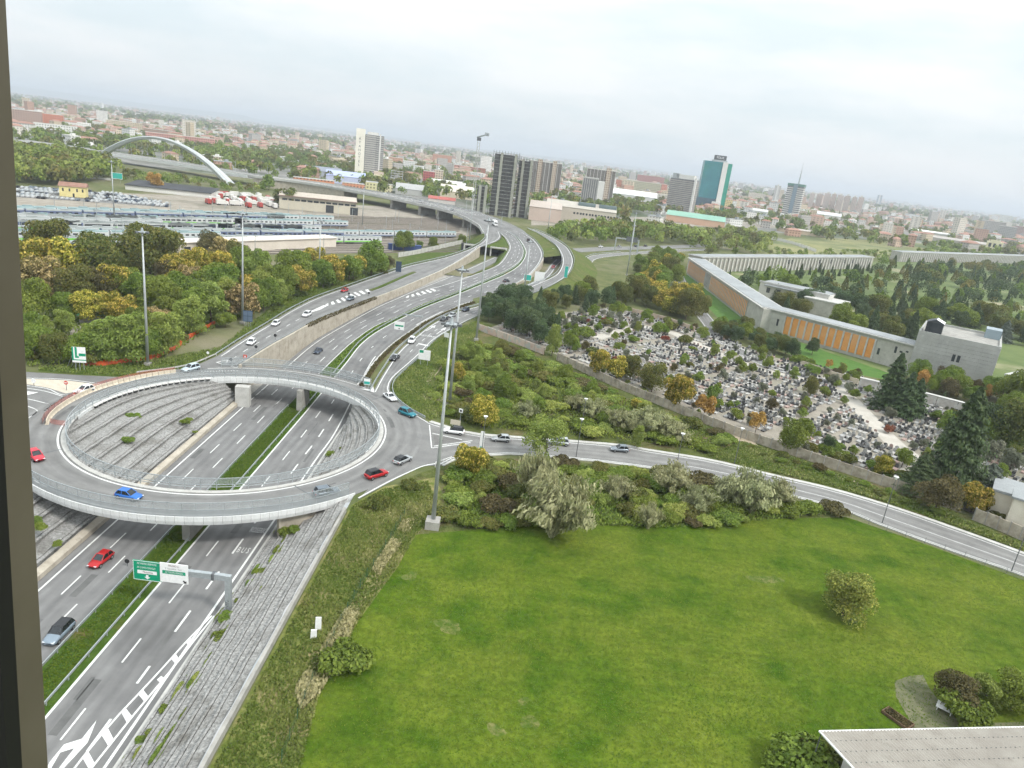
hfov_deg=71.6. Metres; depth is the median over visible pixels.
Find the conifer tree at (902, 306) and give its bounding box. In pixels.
[897,300,906,315]
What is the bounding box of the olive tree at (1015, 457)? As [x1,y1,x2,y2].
[999,447,1023,470]
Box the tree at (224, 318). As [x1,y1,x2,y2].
[214,312,236,327]
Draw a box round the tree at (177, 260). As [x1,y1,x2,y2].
[158,252,192,275]
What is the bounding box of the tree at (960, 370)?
[945,365,965,376]
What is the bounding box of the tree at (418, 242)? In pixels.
[416,240,423,245]
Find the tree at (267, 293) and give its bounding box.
[249,277,283,310]
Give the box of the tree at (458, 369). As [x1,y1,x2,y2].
[451,361,465,378]
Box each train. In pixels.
[17,205,288,213]
[17,206,284,218]
[17,208,266,218]
[17,212,247,223]
[17,215,162,221]
[18,219,301,228]
[18,224,268,229]
[18,228,220,235]
[19,235,246,239]
[22,219,319,228]
[26,212,347,226]
[38,227,343,235]
[132,209,333,219]
[214,234,381,243]
[236,228,455,237]
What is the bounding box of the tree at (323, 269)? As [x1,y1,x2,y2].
[310,259,336,287]
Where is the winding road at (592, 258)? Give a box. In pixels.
[587,249,715,265]
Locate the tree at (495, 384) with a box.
[493,378,503,393]
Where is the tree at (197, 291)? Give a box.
[177,286,212,320]
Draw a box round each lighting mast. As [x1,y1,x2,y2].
[108,160,114,214]
[135,228,151,365]
[237,210,247,323]
[317,219,324,283]
[361,188,366,224]
[431,317,461,519]
[446,266,468,404]
[469,195,475,239]
[474,217,493,340]
[524,240,533,284]
[625,224,637,274]
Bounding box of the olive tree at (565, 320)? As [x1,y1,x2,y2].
[561,318,567,324]
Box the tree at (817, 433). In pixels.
[814,431,821,435]
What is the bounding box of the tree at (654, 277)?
[649,269,662,280]
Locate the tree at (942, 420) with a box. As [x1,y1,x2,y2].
[936,409,957,429]
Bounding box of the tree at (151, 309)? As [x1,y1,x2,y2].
[147,306,170,327]
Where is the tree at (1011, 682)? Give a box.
[989,666,1023,714]
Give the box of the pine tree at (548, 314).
[539,306,556,328]
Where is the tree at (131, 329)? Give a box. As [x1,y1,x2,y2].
[107,311,151,361]
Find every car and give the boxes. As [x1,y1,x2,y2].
[30,447,45,461]
[42,616,75,645]
[74,384,95,391]
[87,548,114,567]
[114,487,143,501]
[181,362,200,372]
[246,337,255,344]
[271,319,280,325]
[302,310,311,316]
[312,484,340,496]
[313,347,322,353]
[340,287,348,292]
[346,295,354,300]
[364,467,388,480]
[383,392,397,400]
[389,353,399,360]
[393,454,412,464]
[398,406,416,417]
[407,336,415,343]
[439,316,448,320]
[443,425,464,435]
[447,312,455,316]
[461,306,469,311]
[491,433,510,442]
[549,437,569,446]
[610,444,629,452]
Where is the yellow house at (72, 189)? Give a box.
[58,181,88,197]
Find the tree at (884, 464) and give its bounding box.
[874,455,895,475]
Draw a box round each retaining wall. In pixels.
[238,247,479,385]
[516,258,543,284]
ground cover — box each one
[25,268,378,365]
[428,348,732,450]
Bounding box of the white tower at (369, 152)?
[355,128,383,176]
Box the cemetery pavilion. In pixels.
[758,280,850,317]
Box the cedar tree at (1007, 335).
[1001,320,1014,344]
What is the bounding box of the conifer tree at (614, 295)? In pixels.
[607,285,616,303]
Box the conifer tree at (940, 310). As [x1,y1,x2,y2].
[932,300,946,323]
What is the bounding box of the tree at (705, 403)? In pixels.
[694,394,716,413]
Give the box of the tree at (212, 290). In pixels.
[199,280,229,322]
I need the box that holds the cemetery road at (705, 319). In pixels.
[679,276,945,413]
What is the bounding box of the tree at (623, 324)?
[619,321,627,327]
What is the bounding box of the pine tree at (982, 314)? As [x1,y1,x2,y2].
[971,306,984,323]
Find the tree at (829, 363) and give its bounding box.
[825,359,833,367]
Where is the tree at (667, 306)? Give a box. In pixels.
[661,295,679,313]
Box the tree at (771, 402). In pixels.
[765,398,779,409]
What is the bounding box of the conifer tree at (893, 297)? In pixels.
[888,293,896,311]
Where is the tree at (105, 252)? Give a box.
[72,230,128,267]
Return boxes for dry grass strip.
[209,478,446,767]
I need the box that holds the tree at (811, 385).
[802,375,820,394]
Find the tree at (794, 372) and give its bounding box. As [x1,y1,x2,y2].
[789,366,800,378]
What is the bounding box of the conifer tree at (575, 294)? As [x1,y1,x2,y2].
[570,284,579,304]
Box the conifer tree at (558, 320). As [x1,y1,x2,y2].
[552,312,561,338]
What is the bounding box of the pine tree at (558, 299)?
[551,289,559,307]
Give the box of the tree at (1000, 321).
[987,313,1018,334]
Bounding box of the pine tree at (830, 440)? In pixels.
[822,434,836,446]
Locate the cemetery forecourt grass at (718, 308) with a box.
[684,275,888,378]
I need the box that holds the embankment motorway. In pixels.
[468,245,508,275]
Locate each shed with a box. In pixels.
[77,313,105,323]
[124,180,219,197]
[173,234,336,251]
[278,190,357,215]
[306,165,341,176]
[326,169,365,183]
[395,182,424,196]
[428,195,455,204]
[432,178,465,188]
[440,184,472,199]
[528,199,561,222]
[547,198,617,222]
[612,188,656,201]
[666,210,725,227]
[752,208,767,214]
[777,227,824,237]
[816,211,841,219]
[911,228,948,236]
[932,235,985,245]
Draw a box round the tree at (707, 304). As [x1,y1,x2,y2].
[698,291,712,313]
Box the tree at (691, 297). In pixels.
[671,288,704,319]
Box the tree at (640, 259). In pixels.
[633,254,648,265]
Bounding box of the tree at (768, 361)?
[762,356,773,368]
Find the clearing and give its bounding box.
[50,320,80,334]
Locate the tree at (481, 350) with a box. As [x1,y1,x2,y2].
[470,343,485,358]
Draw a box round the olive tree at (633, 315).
[630,312,637,318]
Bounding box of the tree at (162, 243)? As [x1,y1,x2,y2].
[141,227,186,270]
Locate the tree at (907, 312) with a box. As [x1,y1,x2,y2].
[903,308,920,322]
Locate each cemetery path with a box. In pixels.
[590,326,803,379]
[822,377,918,481]
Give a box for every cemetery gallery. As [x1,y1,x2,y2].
[686,257,781,331]
[687,254,874,271]
[762,305,915,370]
[889,250,1023,262]
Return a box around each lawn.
[298,517,1023,767]
[727,261,1023,396]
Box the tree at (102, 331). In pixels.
[82,315,120,361]
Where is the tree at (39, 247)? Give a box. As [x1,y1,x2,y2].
[19,236,55,259]
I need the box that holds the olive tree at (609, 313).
[606,310,614,318]
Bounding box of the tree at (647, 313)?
[641,309,652,318]
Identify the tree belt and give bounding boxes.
[13,138,124,179]
[14,141,112,181]
[15,143,116,180]
[39,130,260,161]
[54,129,270,160]
[65,129,263,161]
[121,169,268,190]
[122,168,257,189]
[133,171,261,190]
[252,145,356,171]
[253,145,353,171]
[546,216,707,241]
[551,218,701,240]
[567,215,710,241]
[680,223,777,251]
[687,226,768,253]
[695,225,772,253]
[764,246,897,255]
[769,248,891,256]
[770,248,891,254]
[841,224,1010,247]
[843,225,1023,246]
[916,244,990,252]
[922,244,1020,252]
[927,244,1003,253]
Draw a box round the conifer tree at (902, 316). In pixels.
[899,312,904,328]
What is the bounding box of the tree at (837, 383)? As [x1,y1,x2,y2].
[833,380,840,387]
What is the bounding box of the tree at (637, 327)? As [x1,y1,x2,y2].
[633,321,641,331]
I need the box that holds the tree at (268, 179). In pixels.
[261,174,275,189]
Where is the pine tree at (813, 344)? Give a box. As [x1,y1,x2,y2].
[804,337,820,354]
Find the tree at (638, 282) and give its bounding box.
[626,274,650,301]
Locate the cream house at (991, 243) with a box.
[985,239,1003,253]
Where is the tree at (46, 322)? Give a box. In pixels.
[35,315,54,330]
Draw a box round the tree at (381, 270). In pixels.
[377,264,389,273]
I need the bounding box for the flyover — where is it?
[14,139,528,236]
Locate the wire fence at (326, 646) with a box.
[281,512,404,761]
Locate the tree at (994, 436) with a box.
[981,415,1003,440]
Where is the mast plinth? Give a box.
[425,515,440,530]
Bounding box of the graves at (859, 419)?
[506,310,1023,480]
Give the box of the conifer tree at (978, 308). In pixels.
[964,303,981,329]
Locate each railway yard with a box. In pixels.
[16,193,476,260]
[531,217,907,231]
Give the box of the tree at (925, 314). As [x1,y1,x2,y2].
[910,307,941,325]
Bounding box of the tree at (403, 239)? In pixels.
[393,230,415,250]
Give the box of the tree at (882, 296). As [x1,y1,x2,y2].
[873,293,892,309]
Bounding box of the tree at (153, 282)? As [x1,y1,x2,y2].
[136,274,174,306]
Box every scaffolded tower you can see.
[474,182,487,213]
[487,151,519,217]
[511,157,533,218]
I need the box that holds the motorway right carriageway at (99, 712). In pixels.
[45,232,542,767]
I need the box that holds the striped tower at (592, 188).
[580,176,604,202]
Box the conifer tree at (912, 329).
[902,310,919,339]
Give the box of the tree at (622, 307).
[615,303,627,313]
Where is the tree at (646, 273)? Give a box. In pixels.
[640,271,648,277]
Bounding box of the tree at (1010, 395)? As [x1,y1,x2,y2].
[996,390,1023,407]
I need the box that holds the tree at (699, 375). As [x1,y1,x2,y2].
[692,371,704,380]
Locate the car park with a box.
[16,187,169,206]
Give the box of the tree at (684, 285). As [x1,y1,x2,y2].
[670,281,689,289]
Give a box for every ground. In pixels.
[14,94,981,250]
[15,163,1023,767]
[410,458,848,533]
[430,321,1023,551]
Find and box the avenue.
[573,244,725,251]
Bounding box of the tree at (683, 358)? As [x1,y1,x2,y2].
[679,354,687,364]
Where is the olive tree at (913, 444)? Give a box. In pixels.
[908,440,918,448]
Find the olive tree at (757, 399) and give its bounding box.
[753,397,760,402]
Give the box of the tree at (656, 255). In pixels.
[647,252,660,262]
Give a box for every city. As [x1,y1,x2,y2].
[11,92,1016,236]
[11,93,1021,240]
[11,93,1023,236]
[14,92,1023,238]
[18,93,1021,239]
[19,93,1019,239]
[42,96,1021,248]
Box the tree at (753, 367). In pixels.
[748,363,757,370]
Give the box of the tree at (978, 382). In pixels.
[969,379,987,389]
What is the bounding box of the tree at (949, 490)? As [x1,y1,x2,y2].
[910,474,964,512]
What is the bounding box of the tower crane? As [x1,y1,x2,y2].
[471,133,489,207]
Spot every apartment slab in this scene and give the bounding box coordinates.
[530,159,562,197]
[586,167,615,199]
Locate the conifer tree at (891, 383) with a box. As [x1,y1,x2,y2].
[863,352,907,415]
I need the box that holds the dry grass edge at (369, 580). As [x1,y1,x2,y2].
[292,520,416,709]
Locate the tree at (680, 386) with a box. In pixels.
[663,373,696,404]
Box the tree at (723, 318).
[712,316,728,326]
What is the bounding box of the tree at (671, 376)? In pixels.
[665,374,673,384]
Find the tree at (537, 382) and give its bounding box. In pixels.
[533,377,541,388]
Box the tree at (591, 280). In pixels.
[582,275,599,291]
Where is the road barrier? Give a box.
[86,177,110,179]
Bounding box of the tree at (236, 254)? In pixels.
[228,246,256,278]
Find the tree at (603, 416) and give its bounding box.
[595,411,610,423]
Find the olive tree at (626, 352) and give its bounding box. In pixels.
[623,349,629,354]
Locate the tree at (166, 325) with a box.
[148,311,184,355]
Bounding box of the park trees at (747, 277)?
[738,259,1023,313]
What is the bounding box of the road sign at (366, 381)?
[364,378,369,387]
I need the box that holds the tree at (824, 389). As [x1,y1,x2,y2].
[820,386,830,396]
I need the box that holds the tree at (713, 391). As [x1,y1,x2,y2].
[704,385,722,397]
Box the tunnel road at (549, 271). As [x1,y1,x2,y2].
[527,259,562,285]
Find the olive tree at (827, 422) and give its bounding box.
[823,419,830,425]
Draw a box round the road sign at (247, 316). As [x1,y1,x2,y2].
[243,310,252,326]
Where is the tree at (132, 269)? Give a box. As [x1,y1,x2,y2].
[108,266,139,296]
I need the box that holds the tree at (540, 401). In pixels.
[532,396,545,409]
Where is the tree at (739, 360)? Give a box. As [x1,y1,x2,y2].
[733,356,742,366]
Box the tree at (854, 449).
[849,445,859,454]
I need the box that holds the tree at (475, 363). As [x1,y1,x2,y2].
[469,354,481,373]
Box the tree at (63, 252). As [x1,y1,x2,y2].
[45,236,87,268]
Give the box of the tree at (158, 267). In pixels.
[152,259,176,275]
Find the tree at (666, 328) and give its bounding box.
[662,325,669,332]
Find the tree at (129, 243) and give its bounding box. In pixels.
[107,227,161,275]
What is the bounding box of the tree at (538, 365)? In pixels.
[533,359,543,370]
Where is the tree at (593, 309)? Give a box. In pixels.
[588,304,599,316]
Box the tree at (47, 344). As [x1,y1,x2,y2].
[38,332,69,363]
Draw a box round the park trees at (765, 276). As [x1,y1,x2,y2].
[754,254,1023,319]
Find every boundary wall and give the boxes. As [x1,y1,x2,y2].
[398,240,463,256]
[478,323,544,354]
[556,352,961,511]
[632,308,694,330]
[771,237,816,251]
[800,360,858,383]
[972,507,1023,541]
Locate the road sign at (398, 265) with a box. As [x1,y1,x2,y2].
[396,261,401,272]
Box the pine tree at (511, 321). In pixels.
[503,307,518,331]
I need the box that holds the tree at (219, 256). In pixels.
[206,250,236,266]
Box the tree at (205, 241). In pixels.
[196,229,219,249]
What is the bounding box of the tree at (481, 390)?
[475,387,492,399]
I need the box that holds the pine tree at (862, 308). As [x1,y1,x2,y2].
[855,303,871,317]
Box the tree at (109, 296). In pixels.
[90,290,121,315]
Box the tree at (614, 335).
[611,331,619,338]
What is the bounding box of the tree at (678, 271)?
[671,264,686,282]
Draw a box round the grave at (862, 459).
[858,456,864,462]
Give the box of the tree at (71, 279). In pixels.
[50,263,96,294]
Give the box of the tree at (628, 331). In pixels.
[623,327,631,333]
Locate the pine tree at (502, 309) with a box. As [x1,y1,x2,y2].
[494,299,515,323]
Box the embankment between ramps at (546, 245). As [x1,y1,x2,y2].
[525,229,560,256]
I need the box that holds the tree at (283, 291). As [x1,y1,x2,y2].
[271,279,288,304]
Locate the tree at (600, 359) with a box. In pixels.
[588,349,611,372]
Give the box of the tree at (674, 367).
[669,363,678,372]
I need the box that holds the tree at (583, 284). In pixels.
[572,281,591,290]
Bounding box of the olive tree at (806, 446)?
[803,443,809,450]
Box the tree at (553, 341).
[544,324,562,355]
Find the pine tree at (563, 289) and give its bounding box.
[557,284,572,299]
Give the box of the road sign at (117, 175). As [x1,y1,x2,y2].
[111,172,121,182]
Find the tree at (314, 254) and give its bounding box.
[303,247,325,261]
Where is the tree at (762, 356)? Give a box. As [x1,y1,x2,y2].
[758,353,765,359]
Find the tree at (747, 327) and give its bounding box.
[739,322,753,338]
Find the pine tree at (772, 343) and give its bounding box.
[766,337,777,349]
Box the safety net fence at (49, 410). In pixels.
[41,366,174,424]
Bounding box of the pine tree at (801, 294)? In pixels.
[797,288,814,301]
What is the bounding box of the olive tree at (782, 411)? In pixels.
[778,408,787,416]
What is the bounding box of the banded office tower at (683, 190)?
[666,173,699,212]
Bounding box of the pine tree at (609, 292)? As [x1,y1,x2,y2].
[600,286,614,303]
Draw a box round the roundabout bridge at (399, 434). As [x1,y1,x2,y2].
[28,366,422,540]
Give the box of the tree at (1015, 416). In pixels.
[992,397,1023,449]
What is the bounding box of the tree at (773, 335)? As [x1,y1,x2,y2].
[765,333,780,348]
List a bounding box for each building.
[12,108,42,122]
[12,120,35,134]
[12,123,23,136]
[33,122,76,131]
[42,113,63,123]
[62,133,80,145]
[81,136,96,143]
[86,116,95,120]
[106,119,142,130]
[121,127,134,137]
[143,128,172,135]
[145,131,214,148]
[146,135,160,150]
[162,151,178,160]
[166,140,183,150]
[167,131,182,134]
[174,135,183,141]
[202,154,222,160]
[213,159,231,169]
[245,141,255,146]
[249,133,260,140]
[258,144,267,150]
[259,142,269,145]
[287,139,296,145]
[293,176,333,183]
[296,165,319,177]
[329,155,343,159]
[342,181,364,188]
[344,152,354,157]
[365,180,387,192]
[383,157,391,168]
[386,156,402,161]
[387,184,392,191]
[391,170,402,185]
[403,160,416,167]
[405,171,421,178]
[423,170,434,180]
[432,153,451,162]
[434,169,443,179]
[454,164,485,173]
[462,174,480,181]
[481,177,492,187]
[563,181,572,189]
[616,179,621,186]
[623,179,661,191]
[637,174,664,183]
[647,214,663,222]
[653,209,661,213]
[656,203,666,213]
[661,184,666,190]
[724,199,732,205]
[724,217,742,226]
[737,210,756,220]
[744,205,752,210]
[748,192,764,199]
[757,213,767,224]
[760,219,771,227]
[768,201,778,211]
[771,217,778,224]
[784,228,801,236]
[811,208,816,214]
[815,726,1023,767]
[858,218,865,226]
[877,231,891,239]
[882,221,893,233]
[887,237,903,246]
[905,213,919,217]
[906,318,1002,380]
[908,233,917,246]
[958,240,979,252]
[973,227,989,241]
[981,219,1006,232]
[994,214,1012,221]
[997,225,1017,238]
[1014,236,1023,241]
[1015,225,1023,234]
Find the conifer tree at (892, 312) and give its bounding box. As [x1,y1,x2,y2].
[879,306,896,330]
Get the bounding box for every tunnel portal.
[461,243,476,249]
[489,246,506,255]
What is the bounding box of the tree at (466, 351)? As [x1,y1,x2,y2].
[459,341,477,358]
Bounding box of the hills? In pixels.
[10,86,1023,217]
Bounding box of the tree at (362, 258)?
[344,255,366,277]
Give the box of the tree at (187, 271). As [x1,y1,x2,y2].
[177,264,201,286]
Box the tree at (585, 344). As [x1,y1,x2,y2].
[581,340,589,349]
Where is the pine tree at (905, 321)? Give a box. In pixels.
[903,316,912,326]
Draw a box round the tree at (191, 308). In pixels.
[172,293,207,332]
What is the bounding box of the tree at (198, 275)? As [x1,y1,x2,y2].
[190,262,236,284]
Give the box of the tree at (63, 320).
[52,309,75,333]
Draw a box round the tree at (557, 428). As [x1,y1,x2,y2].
[521,413,567,459]
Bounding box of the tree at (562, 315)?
[555,311,565,318]
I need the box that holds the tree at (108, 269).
[95,263,131,296]
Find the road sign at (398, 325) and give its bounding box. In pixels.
[394,314,422,333]
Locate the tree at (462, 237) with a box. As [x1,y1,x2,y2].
[457,234,466,241]
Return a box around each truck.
[205,198,211,203]
[215,199,228,204]
[225,192,236,196]
[229,200,241,205]
[245,202,251,207]
[246,199,257,204]
[260,199,269,203]
[266,201,272,206]
[272,203,277,208]
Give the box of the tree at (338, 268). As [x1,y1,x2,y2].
[322,253,347,284]
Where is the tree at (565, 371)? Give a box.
[558,364,572,377]
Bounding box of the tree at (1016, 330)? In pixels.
[1011,320,1023,338]
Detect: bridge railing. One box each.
[31,470,348,516]
[65,369,379,489]
[221,358,371,386]
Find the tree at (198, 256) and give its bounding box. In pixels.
[179,246,211,269]
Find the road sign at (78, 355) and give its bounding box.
[67,347,85,369]
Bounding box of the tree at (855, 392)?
[848,388,860,398]
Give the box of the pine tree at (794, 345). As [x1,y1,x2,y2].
[784,339,801,356]
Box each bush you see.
[28,351,40,358]
[34,515,42,523]
[34,522,48,530]
[52,539,62,546]
[86,349,103,362]
[121,436,134,442]
[125,412,141,417]
[131,745,140,762]
[134,735,145,743]
[144,728,151,737]
[148,742,167,764]
[153,727,163,742]
[158,703,168,713]
[162,722,176,741]
[170,681,184,701]
[179,333,189,340]
[179,417,192,423]
[185,671,199,693]
[186,674,201,687]
[210,628,225,641]
[217,610,232,622]
[253,567,265,573]
[272,544,283,553]
[277,526,291,536]
[289,524,299,533]
[291,290,301,294]
[317,637,375,675]
[325,450,334,456]
[362,494,390,510]
[400,478,419,490]
[427,391,440,398]
[428,504,461,521]
[435,375,444,380]
[436,358,468,369]
[440,381,467,391]
[441,408,458,415]
[441,474,463,484]
[441,491,472,506]
[443,482,476,498]
[444,465,472,480]
[446,397,462,403]
[448,401,471,408]
[450,352,466,360]
[454,386,473,395]
[455,404,476,422]
[455,510,469,522]
[458,512,482,528]
[463,362,474,370]
[463,397,472,402]
[464,370,475,375]
[468,469,496,484]
[469,480,495,493]
[473,491,488,500]
[477,381,494,390]
[478,493,516,514]
[479,368,489,374]
[480,516,503,530]
[481,343,493,348]
[481,374,495,382]
[483,350,491,359]
[483,361,491,366]
[483,465,511,481]
[484,456,496,467]
[487,359,520,370]
[491,459,509,468]
[495,397,512,408]
[496,408,512,417]
[498,472,523,488]
[499,512,517,530]
[502,458,520,469]
[503,483,528,498]
[504,415,530,426]
[507,345,520,354]
[509,373,521,383]
[509,446,565,494]
[511,510,535,527]
[512,471,602,537]
[512,498,530,508]
[515,387,530,394]
[515,399,541,418]
[516,349,536,359]
[516,369,532,374]
[519,361,529,365]
[520,379,529,384]
[520,391,541,400]
[521,493,535,503]
[525,512,540,526]
[531,370,554,380]
[531,417,554,428]
[536,392,557,399]
[543,366,558,372]
[544,360,561,368]
[546,375,564,387]
[547,400,570,410]
[552,454,580,467]
[557,415,570,420]
[558,464,578,474]
[561,395,568,403]
[562,377,581,385]
[562,478,586,488]
[564,388,588,396]
[564,393,585,408]
[566,473,579,479]
[568,383,584,390]
[570,417,598,430]
[575,373,595,380]
[575,376,607,391]
[575,468,593,477]
[577,326,595,337]
[578,505,598,516]
[579,425,604,437]
[580,477,604,493]
[581,397,608,417]
[581,496,595,506]
[583,417,597,423]
[585,346,597,353]
[585,489,597,501]
[586,471,612,483]
[591,461,609,471]
[595,492,614,504]
[596,393,620,402]
[598,318,612,324]
[598,421,613,431]
[599,473,637,498]
[600,399,614,408]
[602,387,618,393]
[604,404,630,415]
[606,407,635,429]
[606,467,623,474]
[607,471,622,477]
[613,342,625,349]
[613,425,635,431]
[616,465,635,478]
[616,501,639,516]
[623,487,648,498]
[624,405,675,431]
[628,335,639,341]
[628,495,658,505]
[629,465,649,477]
[630,504,659,523]
[631,478,653,489]
[634,501,666,528]
[637,473,653,480]
[644,488,658,498]
[646,430,678,444]
[649,465,670,475]
[649,479,675,492]
[650,458,693,493]
[655,498,663,506]
[658,418,693,441]
[660,336,669,341]
[661,507,682,523]
[662,501,690,520]
[663,316,673,321]
[663,492,687,503]
[669,321,678,328]
[676,483,723,511]
[678,335,693,342]
[679,504,706,518]
[680,416,702,428]
[683,435,697,442]
[684,517,702,527]
[685,470,717,489]
[689,502,713,512]
[695,443,717,452]
[696,513,721,527]
[700,484,717,494]
[706,427,724,434]
[706,497,724,510]
[706,507,743,526]
[710,435,731,444]
[712,474,747,505]
[716,465,784,513]
[717,432,738,442]
[717,494,748,515]
[739,514,749,521]
[759,730,839,767]
[763,476,800,506]
[764,504,780,514]
[775,457,787,462]
[776,451,789,458]
[778,500,802,518]
[789,355,809,362]
[793,499,822,514]
[798,735,842,767]
[804,364,821,374]
[807,442,818,452]
[812,462,827,470]
[818,443,833,450]
[819,499,851,517]
[823,374,842,384]
[826,471,834,475]
[829,451,844,460]
[834,442,845,451]
[841,454,857,463]
[859,480,870,486]
[866,459,877,469]
[873,488,885,496]
[883,424,895,432]
[885,487,896,494]
[896,470,907,474]
[900,499,908,502]
[930,507,945,514]
[935,687,997,734]
[989,510,1005,518]
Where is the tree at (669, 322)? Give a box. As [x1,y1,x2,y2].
[665,318,672,329]
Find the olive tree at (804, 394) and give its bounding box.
[801,392,808,398]
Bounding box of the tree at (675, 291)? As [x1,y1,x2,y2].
[670,287,682,296]
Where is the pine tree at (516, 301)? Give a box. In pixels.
[509,296,521,307]
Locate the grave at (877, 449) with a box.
[872,445,880,452]
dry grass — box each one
[295,517,415,708]
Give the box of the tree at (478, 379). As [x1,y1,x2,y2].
[474,371,483,387]
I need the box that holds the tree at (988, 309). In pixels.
[970,300,999,325]
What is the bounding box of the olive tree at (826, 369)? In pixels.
[823,367,830,372]
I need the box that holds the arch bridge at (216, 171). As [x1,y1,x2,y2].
[17,136,246,185]
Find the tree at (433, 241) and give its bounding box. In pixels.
[428,237,438,245]
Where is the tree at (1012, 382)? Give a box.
[991,369,1023,397]
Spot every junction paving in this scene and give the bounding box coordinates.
[26,356,244,412]
[357,416,440,499]
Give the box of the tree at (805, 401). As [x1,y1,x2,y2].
[800,396,811,406]
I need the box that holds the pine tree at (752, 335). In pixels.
[748,331,760,341]
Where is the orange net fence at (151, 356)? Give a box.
[83,321,214,365]
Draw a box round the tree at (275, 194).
[272,189,279,203]
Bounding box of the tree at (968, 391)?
[962,385,986,398]
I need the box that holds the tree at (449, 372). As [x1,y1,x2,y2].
[443,365,460,378]
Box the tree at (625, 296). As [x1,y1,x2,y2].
[619,286,633,304]
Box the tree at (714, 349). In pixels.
[710,343,719,355]
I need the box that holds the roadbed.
[462,236,543,278]
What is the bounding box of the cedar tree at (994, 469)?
[975,463,1005,508]
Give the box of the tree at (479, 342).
[474,340,483,346]
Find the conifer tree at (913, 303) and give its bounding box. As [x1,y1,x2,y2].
[909,296,917,310]
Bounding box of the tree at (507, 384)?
[494,372,518,397]
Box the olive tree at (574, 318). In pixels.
[571,315,580,321]
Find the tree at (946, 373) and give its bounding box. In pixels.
[935,368,959,391]
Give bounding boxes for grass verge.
[38,273,378,376]
[390,320,479,419]
[401,244,460,264]
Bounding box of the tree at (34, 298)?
[21,276,55,314]
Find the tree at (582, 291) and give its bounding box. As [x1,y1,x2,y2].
[577,285,587,301]
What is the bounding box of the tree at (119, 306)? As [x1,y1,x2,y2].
[107,294,140,316]
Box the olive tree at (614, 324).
[611,321,617,328]
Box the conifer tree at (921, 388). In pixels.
[914,378,929,418]
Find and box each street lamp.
[482,415,487,447]
[576,418,583,456]
[734,427,744,463]
[882,476,898,522]
[1011,539,1023,570]
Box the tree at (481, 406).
[469,393,499,427]
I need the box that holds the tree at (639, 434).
[630,425,646,447]
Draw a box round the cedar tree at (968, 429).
[907,386,997,506]
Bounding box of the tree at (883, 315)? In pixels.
[867,309,886,329]
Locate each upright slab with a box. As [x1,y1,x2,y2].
[310,629,316,638]
[315,617,321,629]
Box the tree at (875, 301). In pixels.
[866,294,892,314]
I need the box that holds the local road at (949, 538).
[358,416,1023,574]
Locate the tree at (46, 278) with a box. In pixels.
[35,266,67,298]
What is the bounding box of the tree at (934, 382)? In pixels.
[926,375,945,392]
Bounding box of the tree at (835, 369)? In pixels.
[832,367,841,372]
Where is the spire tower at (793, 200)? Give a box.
[781,163,805,213]
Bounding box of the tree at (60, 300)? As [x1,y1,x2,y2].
[46,291,76,315]
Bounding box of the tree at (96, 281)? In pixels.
[83,264,119,292]
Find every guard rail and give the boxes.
[42,404,288,665]
[44,406,304,705]
[136,353,216,372]
[216,233,484,352]
[236,304,353,366]
[309,231,524,402]
[370,303,478,390]
[392,356,424,417]
[426,314,480,348]
[527,227,561,285]
[533,228,573,292]
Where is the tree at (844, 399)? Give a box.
[839,395,848,403]
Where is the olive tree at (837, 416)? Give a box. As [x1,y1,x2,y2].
[833,413,841,420]
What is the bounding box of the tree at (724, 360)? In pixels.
[721,356,727,364]
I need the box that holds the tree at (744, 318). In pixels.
[741,315,754,322]
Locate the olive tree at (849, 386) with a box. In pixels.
[844,382,855,391]
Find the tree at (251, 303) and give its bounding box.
[223,282,260,313]
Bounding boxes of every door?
[326,205,333,212]
[350,207,357,215]
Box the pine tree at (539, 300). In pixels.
[532,297,548,306]
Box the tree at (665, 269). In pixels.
[658,264,673,281]
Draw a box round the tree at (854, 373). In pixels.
[849,369,861,380]
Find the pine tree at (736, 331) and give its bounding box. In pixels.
[728,325,745,341]
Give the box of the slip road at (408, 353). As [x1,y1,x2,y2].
[364,306,480,392]
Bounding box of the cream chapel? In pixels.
[986,477,1023,525]
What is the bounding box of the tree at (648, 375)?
[640,362,667,391]
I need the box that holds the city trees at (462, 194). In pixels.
[21,106,1023,254]
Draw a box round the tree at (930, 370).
[917,366,933,381]
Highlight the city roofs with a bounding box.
[11,92,1022,242]
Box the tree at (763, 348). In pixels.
[756,344,768,353]
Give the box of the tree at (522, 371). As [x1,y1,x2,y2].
[517,365,527,377]
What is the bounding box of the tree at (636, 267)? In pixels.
[632,263,642,273]
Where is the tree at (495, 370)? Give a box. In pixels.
[488,362,502,377]
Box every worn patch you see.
[401,571,416,579]
[433,619,459,634]
[487,723,505,735]
[518,697,529,704]
[520,715,539,728]
[746,575,783,583]
[838,617,857,624]
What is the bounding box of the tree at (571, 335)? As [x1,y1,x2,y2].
[562,328,579,348]
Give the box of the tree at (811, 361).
[808,358,815,364]
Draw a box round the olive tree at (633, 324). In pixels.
[629,321,636,328]
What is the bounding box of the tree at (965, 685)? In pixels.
[933,668,981,714]
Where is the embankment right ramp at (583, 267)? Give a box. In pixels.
[521,229,596,301]
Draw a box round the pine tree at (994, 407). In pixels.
[984,402,1009,440]
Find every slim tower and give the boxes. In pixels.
[772,184,780,200]
[876,195,882,203]
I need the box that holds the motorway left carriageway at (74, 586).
[38,231,523,662]

